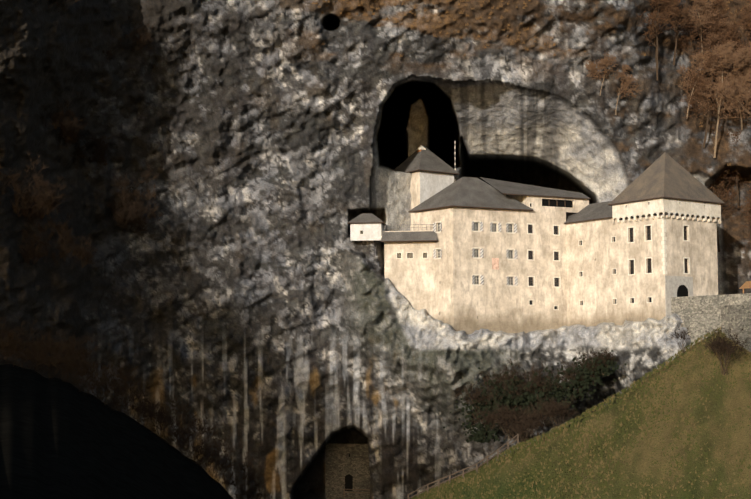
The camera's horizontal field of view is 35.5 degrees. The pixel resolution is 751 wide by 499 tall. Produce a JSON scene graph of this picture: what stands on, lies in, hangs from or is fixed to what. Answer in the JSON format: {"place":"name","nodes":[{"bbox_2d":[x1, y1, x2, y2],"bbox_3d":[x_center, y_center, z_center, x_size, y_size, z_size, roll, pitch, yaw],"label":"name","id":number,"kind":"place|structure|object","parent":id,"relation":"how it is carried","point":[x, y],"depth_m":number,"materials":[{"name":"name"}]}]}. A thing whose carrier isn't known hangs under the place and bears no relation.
{"place":"outdoors","nodes":[
{"label":"outdoors","id":0,"kind":"place"},
{"bbox_2d":[0,364,231,498],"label":"hill ground","id":1,"kind":"structure","parent":0,"point":[60,439],"depth_m":79.64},
{"bbox_2d":[0,313,277,498],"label":"scrub","id":2,"kind":"object","parent":1,"relation":"on","point":[13,346],"depth_m":113.33,"materials":[{"name":"brown plant"}]},
{"bbox_2d":[0,0,750,498],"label":"cliff","id":3,"kind":"structure","parent":0,"point":[252,296],"depth_m":196.93,"materials":[{"name":"grey stone"}]},
{"bbox_2d":[0,0,163,268],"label":"bushes","id":4,"kind":"object","parent":3,"relation":"on","point":[132,213],"depth_m":177.33,"materials":[{"name":"brown plant"}]},
{"bbox_2d":[325,443,369,498],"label":"rubble cave wall","id":5,"kind":"structure","parent":3,"relation":"in","point":[341,464],"depth_m":206.06,"materials":[{"name":"stone"}]},
{"bbox_2d":[345,454,352,490],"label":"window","id":6,"kind":"structure","parent":5,"relation":"attached to","point":[348,481],"depth_m":205.81,"materials":[{"name":"black"}]},
{"bbox_2d":[344,434,518,498],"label":"fence","id":7,"kind":"object","parent":3,"relation":"on","point":[463,473],"depth_m":145.82,"materials":[{"name":"brown wood"}]},
{"bbox_2d":[312,0,750,165],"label":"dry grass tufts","id":8,"kind":"object","parent":3,"relation":"on","point":[450,16],"depth_m":192.45,"materials":[{"name":"brown plant"}]},
{"bbox_2d":[384,171,720,334],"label":"castle walls","id":9,"kind":"structure","parent":3,"relation":"on","point":[443,289],"depth_m":191.94,"materials":[{"name":"beige paint"}]},
{"bbox_2d":[433,222,517,285],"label":"window shutters","id":10,"kind":"object","parent":9,"relation":"attached to","point":[481,253],"depth_m":192.78,"materials":[{"name":"grey wood"}]},
{"bbox_2d":[348,145,611,240],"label":"castle roofs","id":11,"kind":"structure","parent":9,"relation":"on","point":[469,191],"depth_m":196.00,"materials":[{"name":"grey tile"}]},
{"bbox_2d":[492,258,498,269],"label":"wall painting","id":12,"kind":"object","parent":9,"relation":"attached to","point":[495,263],"depth_m":192.36},
{"bbox_2d":[350,166,687,308],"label":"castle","id":13,"kind":"structure","parent":9,"relation":"attached to","point":[432,184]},
{"bbox_2d":[381,145,689,309],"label":"window frames","id":14,"kind":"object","parent":9,"relation":"attached to","point":[663,243],"depth_m":190.82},
{"bbox_2d":[348,169,724,286],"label":"wooden trim","id":15,"kind":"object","parent":9,"relation":"attached to","point":[384,224],"depth_m":192.91,"materials":[{"name":"wood"}]},
{"bbox_2d":[609,152,723,203],"bbox_3d":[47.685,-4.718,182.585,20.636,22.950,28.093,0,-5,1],"label":"tower roof","id":16,"kind":"structure","parent":9,"relation":"attached to","point":[664,174],"depth_m":185.60,"materials":[{"name":"grey tile"}]},
{"bbox_2d":[612,198,720,224],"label":"parapet","id":17,"kind":"structure","parent":9,"relation":"attached to","point":[666,206],"depth_m":183.93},
{"bbox_2d":[665,275,692,315],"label":"surround","id":18,"kind":"object","parent":9,"relation":"attached to","point":[673,284],"depth_m":180.33,"materials":[{"name":"grey stone"}]},
{"bbox_2d":[585,0,750,187],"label":"bare trees","id":19,"kind":"object","parent":3,"relation":"on","point":[732,84],"materials":[{"name":"brown plant"}]},
{"bbox_2d":[636,0,750,251],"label":"bare trees","id":20,"kind":"object","parent":3,"relation":"on","point":[729,33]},
{"bbox_2d":[411,327,750,498],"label":"bank grass","id":21,"kind":"structure","parent":0,"point":[725,473],"depth_m":148.02,"materials":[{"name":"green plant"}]},
{"bbox_2d":[443,323,750,443],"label":"shrubs","id":22,"kind":"object","parent":21,"relation":"on","point":[718,343],"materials":[{"name":"green plant"}]},
{"bbox_2d":[671,293,750,345],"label":"stone wall","id":23,"kind":"structure","parent":21,"relation":"on","point":[701,315],"depth_m":174.65,"materials":[{"name":"beige stone"}]},
{"bbox_2d":[721,305,750,351],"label":"stone wall","id":24,"kind":"structure","parent":21,"relation":"on","point":[734,318],"depth_m":164.45,"materials":[{"name":"beige stone"}]},
{"bbox_2d":[739,281,750,293],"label":"wooden shelter","id":25,"kind":"object","parent":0,"point":[746,284],"depth_m":169.65,"materials":[{"name":"brown wood"}]}
]}

